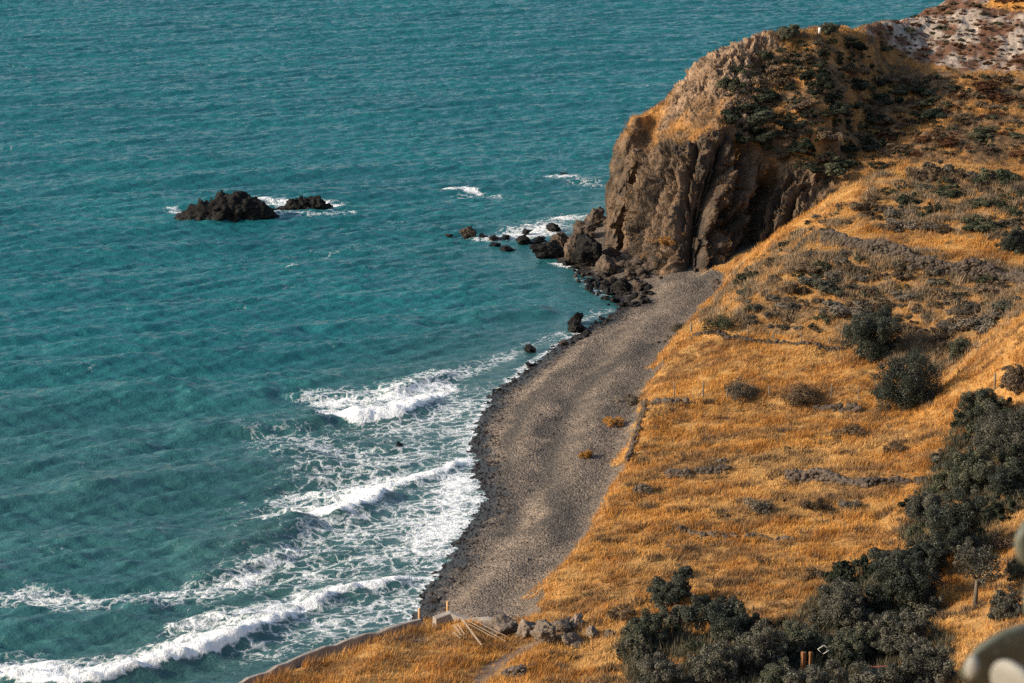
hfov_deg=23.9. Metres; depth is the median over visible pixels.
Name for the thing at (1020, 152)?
dry bush
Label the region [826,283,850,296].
olive bush
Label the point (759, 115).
evergreen bush
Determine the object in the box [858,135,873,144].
evergreen bush
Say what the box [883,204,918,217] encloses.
dry bush
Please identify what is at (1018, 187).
dry bush
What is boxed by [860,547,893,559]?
olive bush
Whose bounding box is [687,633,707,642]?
olive bush
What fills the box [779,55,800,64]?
evergreen bush
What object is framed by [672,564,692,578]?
shrub
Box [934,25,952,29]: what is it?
cushion bush
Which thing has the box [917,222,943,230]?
dry bush
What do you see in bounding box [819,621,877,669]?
tree
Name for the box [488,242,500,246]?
boulder
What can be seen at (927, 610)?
olive bush
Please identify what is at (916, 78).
dry grass
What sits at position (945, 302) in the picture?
dry bush
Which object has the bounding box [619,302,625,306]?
rock
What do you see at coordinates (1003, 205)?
evergreen bush
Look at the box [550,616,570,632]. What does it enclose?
boulder
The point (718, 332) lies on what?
stone wall
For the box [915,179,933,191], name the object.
olive bush
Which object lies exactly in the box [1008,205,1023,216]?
evergreen bush
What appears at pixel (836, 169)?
evergreen bush
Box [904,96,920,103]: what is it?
dry bush
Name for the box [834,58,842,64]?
evergreen bush
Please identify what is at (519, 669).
rubble heap
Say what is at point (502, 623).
boulder
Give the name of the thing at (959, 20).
cushion bush
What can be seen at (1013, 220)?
olive bush
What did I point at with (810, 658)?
post
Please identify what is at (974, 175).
dry bush
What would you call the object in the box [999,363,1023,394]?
shrub
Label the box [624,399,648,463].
stone wall
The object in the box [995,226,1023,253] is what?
shrub
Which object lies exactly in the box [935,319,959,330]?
dry bush
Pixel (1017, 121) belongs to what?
olive bush
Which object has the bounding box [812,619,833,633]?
olive bush
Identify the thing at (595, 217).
boulder
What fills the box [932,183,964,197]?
evergreen bush
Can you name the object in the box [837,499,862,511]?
bush
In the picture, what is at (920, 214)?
evergreen bush
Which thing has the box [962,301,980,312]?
dry bush
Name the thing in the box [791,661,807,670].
olive bush
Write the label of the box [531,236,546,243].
boulder
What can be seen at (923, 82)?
evergreen bush
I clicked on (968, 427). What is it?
evergreen bush
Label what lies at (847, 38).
olive bush
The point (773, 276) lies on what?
dry bush
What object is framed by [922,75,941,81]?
evergreen bush
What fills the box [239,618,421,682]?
concrete wall
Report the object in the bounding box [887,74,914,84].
dry bush
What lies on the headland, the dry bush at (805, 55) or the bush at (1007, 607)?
the dry bush at (805, 55)
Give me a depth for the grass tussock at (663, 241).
262.63 m
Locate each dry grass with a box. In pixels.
[251,162,1023,682]
[602,0,1023,268]
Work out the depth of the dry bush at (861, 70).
286.25 m
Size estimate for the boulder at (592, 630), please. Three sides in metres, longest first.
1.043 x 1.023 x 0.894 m
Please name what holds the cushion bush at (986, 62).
on the headland
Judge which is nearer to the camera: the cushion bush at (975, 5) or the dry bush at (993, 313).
the dry bush at (993, 313)
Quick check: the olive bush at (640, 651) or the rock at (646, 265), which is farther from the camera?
the rock at (646, 265)
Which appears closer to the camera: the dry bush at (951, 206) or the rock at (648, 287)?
the dry bush at (951, 206)
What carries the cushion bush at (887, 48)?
on the headland
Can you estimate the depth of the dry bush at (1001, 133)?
276.93 m
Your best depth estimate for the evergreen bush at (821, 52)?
283.86 m
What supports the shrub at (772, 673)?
on the ground at (590, 469)
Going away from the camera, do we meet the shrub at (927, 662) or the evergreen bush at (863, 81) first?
the shrub at (927, 662)
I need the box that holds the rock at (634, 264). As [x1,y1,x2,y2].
[631,262,641,266]
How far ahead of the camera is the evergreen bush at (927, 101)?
287.48 m
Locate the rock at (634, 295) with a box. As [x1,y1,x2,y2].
[630,291,637,298]
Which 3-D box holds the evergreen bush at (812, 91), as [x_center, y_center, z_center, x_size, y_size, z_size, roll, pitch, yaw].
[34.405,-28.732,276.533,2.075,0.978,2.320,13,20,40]
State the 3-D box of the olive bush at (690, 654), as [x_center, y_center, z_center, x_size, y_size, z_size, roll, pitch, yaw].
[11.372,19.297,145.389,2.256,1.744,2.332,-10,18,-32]
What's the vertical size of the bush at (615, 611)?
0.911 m
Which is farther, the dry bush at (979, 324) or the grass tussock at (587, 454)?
the dry bush at (979, 324)
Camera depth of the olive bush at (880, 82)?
294.34 m
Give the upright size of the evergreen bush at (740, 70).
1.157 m
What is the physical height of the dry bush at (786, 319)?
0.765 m
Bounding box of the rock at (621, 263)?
[616,260,625,267]
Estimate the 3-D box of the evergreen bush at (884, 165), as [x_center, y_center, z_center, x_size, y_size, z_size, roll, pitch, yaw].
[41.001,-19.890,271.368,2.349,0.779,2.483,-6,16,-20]
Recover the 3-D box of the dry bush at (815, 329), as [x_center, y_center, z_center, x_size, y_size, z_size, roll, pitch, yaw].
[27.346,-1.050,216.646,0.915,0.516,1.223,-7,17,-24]
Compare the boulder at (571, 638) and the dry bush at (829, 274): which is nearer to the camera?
the boulder at (571, 638)
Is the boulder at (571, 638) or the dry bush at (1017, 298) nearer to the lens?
the boulder at (571, 638)
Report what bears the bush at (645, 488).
on the ground at (590, 469)
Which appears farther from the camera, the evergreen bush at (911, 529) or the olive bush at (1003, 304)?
the olive bush at (1003, 304)
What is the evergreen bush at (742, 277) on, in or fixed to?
on the ground at (590, 469)
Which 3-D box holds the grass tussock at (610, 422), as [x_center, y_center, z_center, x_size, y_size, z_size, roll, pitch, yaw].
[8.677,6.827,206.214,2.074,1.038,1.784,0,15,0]
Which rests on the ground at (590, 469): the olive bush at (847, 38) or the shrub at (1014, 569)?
the shrub at (1014, 569)
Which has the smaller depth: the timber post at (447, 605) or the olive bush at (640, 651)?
the olive bush at (640, 651)
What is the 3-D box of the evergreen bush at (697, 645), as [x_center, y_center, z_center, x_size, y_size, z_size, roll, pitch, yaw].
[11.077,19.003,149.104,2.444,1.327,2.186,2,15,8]
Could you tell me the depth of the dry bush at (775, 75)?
279.48 m
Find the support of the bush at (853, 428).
on the ground at (590, 469)
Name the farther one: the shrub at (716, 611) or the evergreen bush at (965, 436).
the evergreen bush at (965, 436)
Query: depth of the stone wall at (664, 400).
202.70 m
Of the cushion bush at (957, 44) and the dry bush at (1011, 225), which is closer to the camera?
the dry bush at (1011, 225)
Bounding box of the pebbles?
[410,268,720,620]
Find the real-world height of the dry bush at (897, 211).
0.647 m
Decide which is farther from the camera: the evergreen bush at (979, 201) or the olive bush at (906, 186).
the olive bush at (906, 186)
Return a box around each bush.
[606,604,636,620]
[613,393,639,405]
[615,637,660,664]
[630,671,646,682]
[631,482,655,494]
[650,603,703,627]
[651,253,667,264]
[656,625,684,639]
[669,322,685,332]
[673,640,705,656]
[682,643,710,669]
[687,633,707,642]
[701,313,734,331]
[711,641,736,649]
[715,76,746,91]
[716,457,727,463]
[720,101,774,125]
[724,376,760,400]
[727,612,760,632]
[728,64,746,74]
[732,271,758,284]
[735,125,777,143]
[735,288,752,296]
[740,91,747,96]
[741,314,758,324]
[743,286,755,292]
[743,300,761,311]
[743,496,775,515]
[744,63,756,67]
[747,87,780,103]
[750,68,794,85]
[750,130,763,136]
[759,50,772,59]
[763,257,777,267]
[763,309,778,318]
[764,65,794,74]
[764,145,775,151]
[765,294,778,300]
[767,322,779,327]
[768,275,781,281]
[768,619,785,631]
[771,295,803,309]
[774,116,807,129]
[775,47,785,51]
[775,129,796,138]
[777,240,789,246]
[778,51,815,62]
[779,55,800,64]
[780,314,794,323]
[780,324,791,329]
[780,380,820,407]
[782,82,798,91]
[782,295,796,301]
[783,98,814,109]
[783,283,809,294]
[785,112,797,118]
[785,299,809,310]
[786,145,816,153]
[787,95,807,103]
[787,128,811,138]
[788,50,799,55]
[790,262,831,271]
[791,272,803,277]
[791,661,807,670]
[792,137,817,147]
[792,160,805,167]
[793,63,807,69]
[793,325,803,330]
[795,152,857,176]
[798,68,829,77]
[798,109,816,118]
[798,273,843,292]
[799,73,811,80]
[800,497,832,511]
[804,79,813,85]
[804,566,827,578]
[805,249,827,258]
[806,86,823,95]
[807,323,816,327]
[808,59,826,67]
[808,271,819,276]
[808,607,826,618]
[809,165,824,172]
[810,632,826,649]
[811,297,824,302]
[812,39,822,44]
[812,75,834,88]
[812,260,833,271]
[812,327,823,332]
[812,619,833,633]
[813,313,831,324]
[813,649,827,661]
[816,130,848,140]
[817,47,830,55]
[819,110,838,116]
[819,153,832,162]
[819,300,873,316]
[822,91,843,103]
[822,269,846,280]
[824,555,875,583]
[825,101,850,115]
[826,37,837,43]
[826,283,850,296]
[831,100,842,109]
[832,117,841,122]
[832,256,848,263]
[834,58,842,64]
[834,263,867,270]
[835,51,843,56]
[836,87,845,92]
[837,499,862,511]
[838,249,853,257]
[840,141,860,152]
[841,423,868,437]
[842,34,858,40]
[843,40,868,49]
[844,65,869,74]
[844,110,853,116]
[845,119,854,124]
[845,297,867,306]
[845,662,870,673]
[847,153,857,157]
[848,197,889,215]
[849,101,867,108]
[849,282,860,289]
[850,289,871,297]
[851,77,869,90]
[851,81,866,89]
[852,273,874,282]
[854,254,865,261]
[857,121,872,129]
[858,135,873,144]
[860,284,885,294]
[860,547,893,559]
[861,137,889,151]
[861,619,879,630]
[862,154,880,159]
[862,268,873,273]
[863,98,885,110]
[865,112,888,124]
[866,113,907,123]
[867,86,876,91]
[868,161,889,168]
[869,298,896,311]
[870,215,883,220]
[870,270,888,280]
[871,77,886,86]
[872,90,903,105]
[873,292,887,299]
[874,128,907,138]
[874,129,901,140]
[876,222,909,230]
[878,187,889,193]
[880,44,893,50]
[882,441,905,452]
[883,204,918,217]
[884,217,918,231]
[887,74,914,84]
[887,143,922,152]
[887,289,920,299]
[888,187,905,193]
[889,83,933,94]
[890,266,916,279]
[890,596,945,619]
[892,260,917,270]
[893,108,905,111]
[893,123,908,128]
[894,209,906,214]
[895,192,921,205]
[896,284,910,289]
[897,498,914,516]
[898,183,909,189]
[898,303,909,307]
[900,320,927,331]
[901,313,912,318]
[903,27,915,31]
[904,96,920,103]
[904,522,928,536]
[905,166,939,180]
[907,540,928,546]
[908,110,923,115]
[908,149,922,156]
[909,22,921,26]
[909,307,921,313]
[910,129,921,134]
[912,118,925,123]
[912,303,921,308]
[913,80,929,87]
[914,134,933,142]
[915,97,953,106]
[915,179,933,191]
[916,210,931,218]
[916,619,932,635]
[917,46,929,50]
[917,107,947,119]
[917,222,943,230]
[917,289,933,295]
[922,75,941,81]
[922,160,954,172]
[922,174,937,181]
[922,202,944,212]
[924,266,940,275]
[925,276,951,286]
[925,482,949,499]
[926,90,937,95]
[926,301,942,308]
[927,641,955,653]
[928,335,950,347]
[929,448,952,460]
[930,459,951,473]
[931,470,949,484]
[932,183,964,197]
[933,133,959,146]
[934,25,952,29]
[934,193,950,198]
[934,288,945,293]
[935,5,948,9]
[935,177,952,184]
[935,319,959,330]
[936,278,945,286]
[937,225,951,233]
[937,291,969,303]
[939,168,973,181]
[940,516,984,540]
[942,84,961,90]
[943,78,956,84]
[943,295,963,305]
[945,91,971,99]
[945,203,957,208]
[945,309,952,315]
[946,311,969,323]
[947,328,959,332]
[949,18,962,22]
[950,104,961,108]
[950,417,976,428]
[952,42,963,47]
[952,284,962,289]
[952,300,980,314]
[953,114,978,125]
[954,214,1000,231]
[954,292,969,299]
[954,432,973,445]
[957,314,999,333]
[959,326,970,331]
[961,74,971,78]
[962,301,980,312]
[963,171,978,180]
[964,407,1022,434]
[966,2,986,7]
[967,125,1021,138]
[968,195,996,206]
[970,91,984,98]
[970,488,995,502]
[971,77,1000,90]
[971,143,1008,151]
[971,167,1020,184]
[973,182,999,191]
[973,280,1008,294]
[974,101,999,109]
[974,135,994,146]
[975,274,1003,285]
[978,74,990,78]
[978,109,1005,117]
[979,90,1007,102]
[980,128,996,135]
[980,500,1020,523]
[982,61,992,64]
[984,114,1002,118]
[987,309,1007,317]
[988,199,1012,210]
[990,300,1014,310]
[990,535,1013,550]
[993,73,1014,82]
[995,397,1012,408]
[996,190,1023,199]
[997,217,1022,226]
[998,131,1008,135]
[998,222,1009,228]
[999,444,1023,471]
[1002,495,1023,504]
[1005,94,1023,101]
[1007,84,1023,90]
[1007,216,1019,223]
[1008,120,1022,123]
[1008,148,1023,155]
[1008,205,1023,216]
[1008,223,1020,228]
[1010,58,1023,63]
[1010,184,1023,191]
[1011,296,1021,301]
[1013,103,1023,108]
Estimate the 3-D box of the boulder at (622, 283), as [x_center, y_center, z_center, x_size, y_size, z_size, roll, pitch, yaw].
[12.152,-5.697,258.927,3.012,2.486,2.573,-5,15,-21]
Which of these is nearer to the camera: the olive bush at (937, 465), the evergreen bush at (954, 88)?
the olive bush at (937, 465)
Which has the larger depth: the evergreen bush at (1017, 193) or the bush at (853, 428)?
the evergreen bush at (1017, 193)
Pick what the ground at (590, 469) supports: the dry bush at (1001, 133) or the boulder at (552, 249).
the boulder at (552, 249)
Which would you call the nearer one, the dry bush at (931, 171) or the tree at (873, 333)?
the tree at (873, 333)
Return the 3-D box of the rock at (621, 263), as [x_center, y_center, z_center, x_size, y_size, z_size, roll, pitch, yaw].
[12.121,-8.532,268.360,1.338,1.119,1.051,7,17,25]
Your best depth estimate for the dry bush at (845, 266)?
225.52 m
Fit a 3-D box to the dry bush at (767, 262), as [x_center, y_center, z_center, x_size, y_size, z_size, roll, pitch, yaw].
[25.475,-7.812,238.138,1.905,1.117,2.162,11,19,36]
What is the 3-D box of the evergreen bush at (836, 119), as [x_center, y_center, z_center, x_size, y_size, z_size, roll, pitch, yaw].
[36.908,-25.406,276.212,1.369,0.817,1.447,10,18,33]
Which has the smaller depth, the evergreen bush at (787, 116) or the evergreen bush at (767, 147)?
the evergreen bush at (767, 147)
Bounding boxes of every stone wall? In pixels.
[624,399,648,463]
[650,397,695,405]
[672,526,794,542]
[689,329,845,352]
[693,464,730,474]
[784,467,871,487]
[813,403,862,412]
[819,229,1023,285]
[868,475,926,486]
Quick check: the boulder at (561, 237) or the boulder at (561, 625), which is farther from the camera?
the boulder at (561, 237)
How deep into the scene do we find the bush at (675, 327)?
231.73 m
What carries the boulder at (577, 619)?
on the ground at (590, 469)
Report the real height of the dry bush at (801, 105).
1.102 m
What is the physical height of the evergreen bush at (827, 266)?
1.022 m
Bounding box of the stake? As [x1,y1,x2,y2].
[994,374,995,389]
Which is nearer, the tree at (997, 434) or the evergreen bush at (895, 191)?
the tree at (997, 434)
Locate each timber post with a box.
[418,608,420,618]
[446,601,448,611]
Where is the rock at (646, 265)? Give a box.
[642,262,649,270]
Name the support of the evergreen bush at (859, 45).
on the headland
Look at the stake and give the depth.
192.41 m
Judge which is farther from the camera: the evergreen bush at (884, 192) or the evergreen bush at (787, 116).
the evergreen bush at (787, 116)
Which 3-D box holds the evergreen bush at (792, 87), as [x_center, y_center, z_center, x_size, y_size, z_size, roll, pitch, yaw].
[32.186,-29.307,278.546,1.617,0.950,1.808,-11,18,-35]
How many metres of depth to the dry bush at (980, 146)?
273.42 m
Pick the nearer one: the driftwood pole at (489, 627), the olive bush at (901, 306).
the driftwood pole at (489, 627)
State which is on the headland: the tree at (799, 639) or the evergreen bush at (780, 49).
the evergreen bush at (780, 49)
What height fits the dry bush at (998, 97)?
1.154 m
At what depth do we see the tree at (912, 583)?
150.25 m
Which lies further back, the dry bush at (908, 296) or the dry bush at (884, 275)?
the dry bush at (884, 275)
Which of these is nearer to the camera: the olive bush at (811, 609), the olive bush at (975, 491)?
the olive bush at (811, 609)
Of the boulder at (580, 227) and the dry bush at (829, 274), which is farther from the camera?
the boulder at (580, 227)
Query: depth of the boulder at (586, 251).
269.61 m
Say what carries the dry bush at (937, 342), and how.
on the ground at (590, 469)
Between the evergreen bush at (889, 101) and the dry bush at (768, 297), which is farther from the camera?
the evergreen bush at (889, 101)
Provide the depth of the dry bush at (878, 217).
237.18 m
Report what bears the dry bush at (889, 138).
on the headland
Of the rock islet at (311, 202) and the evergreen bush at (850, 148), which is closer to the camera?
the evergreen bush at (850, 148)
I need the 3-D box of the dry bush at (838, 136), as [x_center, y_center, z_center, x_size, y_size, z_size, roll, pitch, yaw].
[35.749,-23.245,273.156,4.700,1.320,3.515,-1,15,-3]
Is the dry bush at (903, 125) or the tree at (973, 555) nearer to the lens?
the tree at (973, 555)
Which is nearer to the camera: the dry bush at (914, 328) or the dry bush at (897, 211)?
the dry bush at (914, 328)
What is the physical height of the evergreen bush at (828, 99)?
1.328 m
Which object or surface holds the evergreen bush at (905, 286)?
on the ground at (590, 469)
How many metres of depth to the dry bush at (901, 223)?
233.69 m
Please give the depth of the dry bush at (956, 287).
219.13 m
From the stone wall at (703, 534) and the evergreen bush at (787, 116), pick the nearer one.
the stone wall at (703, 534)
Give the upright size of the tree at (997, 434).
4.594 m
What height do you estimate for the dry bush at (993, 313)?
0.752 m
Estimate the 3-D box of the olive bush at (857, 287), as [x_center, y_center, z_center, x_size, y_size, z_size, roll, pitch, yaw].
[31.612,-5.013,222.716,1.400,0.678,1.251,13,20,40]
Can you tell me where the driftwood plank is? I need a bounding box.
[462,619,481,644]
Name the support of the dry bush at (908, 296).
on the ground at (590, 469)
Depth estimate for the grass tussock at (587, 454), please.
197.32 m
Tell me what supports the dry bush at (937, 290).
on the ground at (590, 469)
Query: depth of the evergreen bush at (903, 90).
293.27 m
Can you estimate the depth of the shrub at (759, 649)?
142.53 m
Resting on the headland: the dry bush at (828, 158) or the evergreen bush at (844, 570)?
the dry bush at (828, 158)
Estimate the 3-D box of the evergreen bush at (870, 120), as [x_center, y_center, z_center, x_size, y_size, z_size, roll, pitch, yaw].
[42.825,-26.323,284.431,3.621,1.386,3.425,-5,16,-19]
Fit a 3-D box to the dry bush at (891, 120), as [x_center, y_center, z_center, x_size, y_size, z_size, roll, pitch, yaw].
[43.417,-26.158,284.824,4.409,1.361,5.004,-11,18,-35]
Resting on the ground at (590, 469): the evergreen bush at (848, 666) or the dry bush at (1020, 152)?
the evergreen bush at (848, 666)
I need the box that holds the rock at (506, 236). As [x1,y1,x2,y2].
[500,234,509,238]
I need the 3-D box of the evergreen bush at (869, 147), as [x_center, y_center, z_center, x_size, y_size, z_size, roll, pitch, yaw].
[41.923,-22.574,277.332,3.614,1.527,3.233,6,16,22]
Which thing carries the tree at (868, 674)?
on the ground at (590, 469)
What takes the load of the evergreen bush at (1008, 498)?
on the ground at (590, 469)
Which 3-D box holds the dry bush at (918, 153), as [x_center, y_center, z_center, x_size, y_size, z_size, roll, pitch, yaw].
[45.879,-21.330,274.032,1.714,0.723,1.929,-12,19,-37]
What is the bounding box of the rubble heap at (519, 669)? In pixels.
[501,664,526,677]
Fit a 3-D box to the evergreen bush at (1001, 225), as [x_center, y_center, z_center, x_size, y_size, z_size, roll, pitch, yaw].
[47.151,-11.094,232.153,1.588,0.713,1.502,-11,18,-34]
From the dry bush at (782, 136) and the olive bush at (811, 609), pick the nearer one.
the olive bush at (811, 609)
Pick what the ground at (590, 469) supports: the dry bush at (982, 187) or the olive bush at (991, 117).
the dry bush at (982, 187)
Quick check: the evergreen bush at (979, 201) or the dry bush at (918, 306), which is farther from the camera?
the evergreen bush at (979, 201)
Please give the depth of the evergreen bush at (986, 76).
296.73 m
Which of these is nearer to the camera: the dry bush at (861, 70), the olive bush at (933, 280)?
the olive bush at (933, 280)
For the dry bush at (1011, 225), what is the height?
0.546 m
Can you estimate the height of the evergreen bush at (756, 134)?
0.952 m
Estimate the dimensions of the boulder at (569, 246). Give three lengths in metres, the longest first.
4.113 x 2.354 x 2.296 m
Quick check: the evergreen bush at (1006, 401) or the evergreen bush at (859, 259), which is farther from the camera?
the evergreen bush at (859, 259)
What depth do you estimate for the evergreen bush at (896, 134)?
280.55 m
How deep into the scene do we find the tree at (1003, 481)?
166.55 m
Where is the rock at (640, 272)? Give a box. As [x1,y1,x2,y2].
[635,267,644,276]
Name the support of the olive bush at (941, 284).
on the ground at (590, 469)
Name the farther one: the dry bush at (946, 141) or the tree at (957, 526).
the dry bush at (946, 141)
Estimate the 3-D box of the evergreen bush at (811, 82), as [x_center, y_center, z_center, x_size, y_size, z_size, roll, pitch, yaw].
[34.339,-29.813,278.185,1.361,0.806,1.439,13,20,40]
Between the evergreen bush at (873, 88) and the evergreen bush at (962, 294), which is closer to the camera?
the evergreen bush at (962, 294)
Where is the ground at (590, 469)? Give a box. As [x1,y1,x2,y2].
[270,165,1023,682]
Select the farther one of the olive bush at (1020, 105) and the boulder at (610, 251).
the olive bush at (1020, 105)
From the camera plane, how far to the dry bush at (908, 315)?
215.77 m
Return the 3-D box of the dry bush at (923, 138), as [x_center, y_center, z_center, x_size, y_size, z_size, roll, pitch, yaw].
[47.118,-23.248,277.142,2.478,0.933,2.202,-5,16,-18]
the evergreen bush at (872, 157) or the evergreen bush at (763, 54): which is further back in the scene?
the evergreen bush at (763, 54)
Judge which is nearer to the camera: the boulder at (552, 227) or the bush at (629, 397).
the bush at (629, 397)
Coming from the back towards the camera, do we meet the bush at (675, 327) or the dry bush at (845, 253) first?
the bush at (675, 327)
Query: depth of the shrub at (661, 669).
141.34 m
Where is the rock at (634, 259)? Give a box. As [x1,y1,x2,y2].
[630,256,639,262]
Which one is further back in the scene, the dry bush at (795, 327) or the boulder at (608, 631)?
the dry bush at (795, 327)
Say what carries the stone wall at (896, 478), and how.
on the ground at (590, 469)
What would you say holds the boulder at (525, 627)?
on the ground at (590, 469)
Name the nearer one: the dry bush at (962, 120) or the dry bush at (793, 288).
the dry bush at (793, 288)
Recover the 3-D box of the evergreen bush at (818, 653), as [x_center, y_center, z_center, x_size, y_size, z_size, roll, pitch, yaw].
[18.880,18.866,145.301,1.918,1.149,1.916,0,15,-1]
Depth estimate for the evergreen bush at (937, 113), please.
283.45 m
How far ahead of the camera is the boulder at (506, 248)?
278.36 m
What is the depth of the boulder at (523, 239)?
281.67 m
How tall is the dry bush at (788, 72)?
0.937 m
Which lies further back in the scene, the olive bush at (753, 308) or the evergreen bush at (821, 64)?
the evergreen bush at (821, 64)
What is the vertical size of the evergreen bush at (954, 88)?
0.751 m
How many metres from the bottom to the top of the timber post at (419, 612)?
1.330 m
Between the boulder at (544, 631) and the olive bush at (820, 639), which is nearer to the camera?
the olive bush at (820, 639)
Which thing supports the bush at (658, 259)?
on the headland
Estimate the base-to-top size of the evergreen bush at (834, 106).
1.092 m
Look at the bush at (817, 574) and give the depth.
161.06 m
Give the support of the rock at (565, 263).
on the ground at (590, 469)
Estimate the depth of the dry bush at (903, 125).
282.74 m
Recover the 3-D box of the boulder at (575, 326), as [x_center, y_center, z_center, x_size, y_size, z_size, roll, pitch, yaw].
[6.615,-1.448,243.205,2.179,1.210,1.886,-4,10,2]
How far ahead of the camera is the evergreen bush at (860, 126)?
282.11 m
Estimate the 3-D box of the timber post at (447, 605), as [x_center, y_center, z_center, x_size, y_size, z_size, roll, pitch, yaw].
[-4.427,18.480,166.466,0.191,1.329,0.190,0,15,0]
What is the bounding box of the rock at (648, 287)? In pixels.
[643,283,651,290]
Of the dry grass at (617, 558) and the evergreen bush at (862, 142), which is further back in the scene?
the evergreen bush at (862, 142)
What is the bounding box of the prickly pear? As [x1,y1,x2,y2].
[961,522,1023,682]
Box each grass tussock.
[578,449,592,458]
[601,415,625,426]
[658,234,674,245]
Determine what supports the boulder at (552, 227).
in the sea
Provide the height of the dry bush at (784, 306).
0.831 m
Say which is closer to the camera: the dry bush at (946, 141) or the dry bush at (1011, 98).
the dry bush at (946, 141)
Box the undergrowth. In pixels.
[541,163,1023,682]
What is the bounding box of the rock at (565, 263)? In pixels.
[562,260,569,265]
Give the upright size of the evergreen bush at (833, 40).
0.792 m
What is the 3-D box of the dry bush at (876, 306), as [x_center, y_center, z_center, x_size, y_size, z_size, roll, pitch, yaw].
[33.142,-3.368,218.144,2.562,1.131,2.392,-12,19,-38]
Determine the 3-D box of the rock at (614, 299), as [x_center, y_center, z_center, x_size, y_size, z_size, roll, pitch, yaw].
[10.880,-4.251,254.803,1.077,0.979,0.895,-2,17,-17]
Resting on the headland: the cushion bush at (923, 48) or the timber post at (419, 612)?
the cushion bush at (923, 48)
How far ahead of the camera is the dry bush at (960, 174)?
245.81 m
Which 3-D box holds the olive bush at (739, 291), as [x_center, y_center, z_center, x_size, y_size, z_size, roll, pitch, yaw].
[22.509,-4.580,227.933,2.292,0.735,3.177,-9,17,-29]
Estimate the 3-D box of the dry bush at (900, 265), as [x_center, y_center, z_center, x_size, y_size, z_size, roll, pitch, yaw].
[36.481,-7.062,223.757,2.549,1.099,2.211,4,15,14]
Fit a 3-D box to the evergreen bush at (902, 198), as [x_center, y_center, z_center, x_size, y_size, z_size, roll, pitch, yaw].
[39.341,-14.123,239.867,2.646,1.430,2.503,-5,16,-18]
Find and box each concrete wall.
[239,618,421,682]
[433,611,493,627]
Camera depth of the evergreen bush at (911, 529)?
165.73 m
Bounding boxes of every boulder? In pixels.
[459,226,476,238]
[482,612,518,636]
[488,234,500,240]
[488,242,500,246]
[499,245,514,250]
[515,234,530,244]
[515,618,535,638]
[521,229,531,233]
[523,344,535,352]
[529,239,564,258]
[530,618,555,643]
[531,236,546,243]
[545,223,561,231]
[550,231,568,246]
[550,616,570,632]
[559,339,568,345]
[561,632,583,648]
[563,234,577,264]
[567,312,583,324]
[567,321,587,331]
[570,232,601,266]
[570,612,584,629]
[572,220,597,236]
[583,207,605,225]
[586,625,599,637]
[595,254,619,274]
[602,246,620,257]
[604,629,615,638]
[611,277,630,292]
[630,280,647,290]
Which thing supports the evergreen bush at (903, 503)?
on the ground at (590, 469)
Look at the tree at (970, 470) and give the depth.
170.75 m
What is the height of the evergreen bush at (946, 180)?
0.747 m
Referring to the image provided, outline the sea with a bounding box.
[0,0,945,682]
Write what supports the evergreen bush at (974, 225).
on the ground at (590, 469)
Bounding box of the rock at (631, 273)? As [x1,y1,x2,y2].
[626,271,635,275]
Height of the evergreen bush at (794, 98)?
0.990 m
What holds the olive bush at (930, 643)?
on the ground at (590, 469)
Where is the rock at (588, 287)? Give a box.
[584,284,593,290]
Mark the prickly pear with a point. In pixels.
(998, 657)
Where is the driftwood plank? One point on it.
(469, 629)
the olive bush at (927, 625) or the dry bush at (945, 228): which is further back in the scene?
the dry bush at (945, 228)
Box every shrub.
[619,608,669,650]
[636,651,684,682]
[646,575,691,609]
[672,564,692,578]
[679,593,750,642]
[682,639,745,682]
[733,618,789,676]
[758,656,791,682]
[776,24,799,39]
[818,22,840,35]
[897,636,956,682]
[947,337,971,359]
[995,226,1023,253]
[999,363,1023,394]
[1003,558,1023,581]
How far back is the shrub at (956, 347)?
206.10 m
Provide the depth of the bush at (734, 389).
202.87 m
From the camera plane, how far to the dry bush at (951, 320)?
211.82 m
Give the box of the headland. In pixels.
[603,0,1023,275]
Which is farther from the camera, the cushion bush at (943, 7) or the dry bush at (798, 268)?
the cushion bush at (943, 7)
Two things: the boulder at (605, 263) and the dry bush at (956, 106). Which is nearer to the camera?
the boulder at (605, 263)
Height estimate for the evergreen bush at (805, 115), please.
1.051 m
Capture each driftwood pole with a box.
[466,622,496,638]
[467,620,504,640]
[470,618,507,636]
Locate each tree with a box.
[775,620,823,663]
[781,657,850,682]
[808,576,875,630]
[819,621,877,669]
[840,304,907,362]
[846,661,902,682]
[863,547,943,611]
[864,609,926,654]
[868,346,945,411]
[904,489,946,522]
[904,533,951,576]
[923,488,991,562]
[942,445,996,493]
[952,387,1004,426]
[953,537,1006,606]
[969,403,1023,460]
[987,459,1023,499]
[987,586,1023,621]
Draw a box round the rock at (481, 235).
[479,233,487,237]
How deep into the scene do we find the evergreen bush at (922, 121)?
284.10 m
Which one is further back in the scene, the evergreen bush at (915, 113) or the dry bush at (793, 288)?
the evergreen bush at (915, 113)
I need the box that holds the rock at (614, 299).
[610,298,619,302]
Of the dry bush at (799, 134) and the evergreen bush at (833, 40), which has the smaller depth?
the dry bush at (799, 134)
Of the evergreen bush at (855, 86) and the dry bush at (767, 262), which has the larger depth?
the evergreen bush at (855, 86)
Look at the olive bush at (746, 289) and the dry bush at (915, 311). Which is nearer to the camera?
the dry bush at (915, 311)
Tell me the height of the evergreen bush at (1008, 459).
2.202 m
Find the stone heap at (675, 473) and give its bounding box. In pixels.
[663,468,694,478]
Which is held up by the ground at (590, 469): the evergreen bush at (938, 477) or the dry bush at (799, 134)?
the evergreen bush at (938, 477)
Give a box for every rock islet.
[174,190,278,222]
[276,195,332,209]
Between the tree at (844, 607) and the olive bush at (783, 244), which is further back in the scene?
the olive bush at (783, 244)
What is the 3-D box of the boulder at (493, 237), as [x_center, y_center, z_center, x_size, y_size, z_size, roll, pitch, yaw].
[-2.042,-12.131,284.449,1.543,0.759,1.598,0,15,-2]

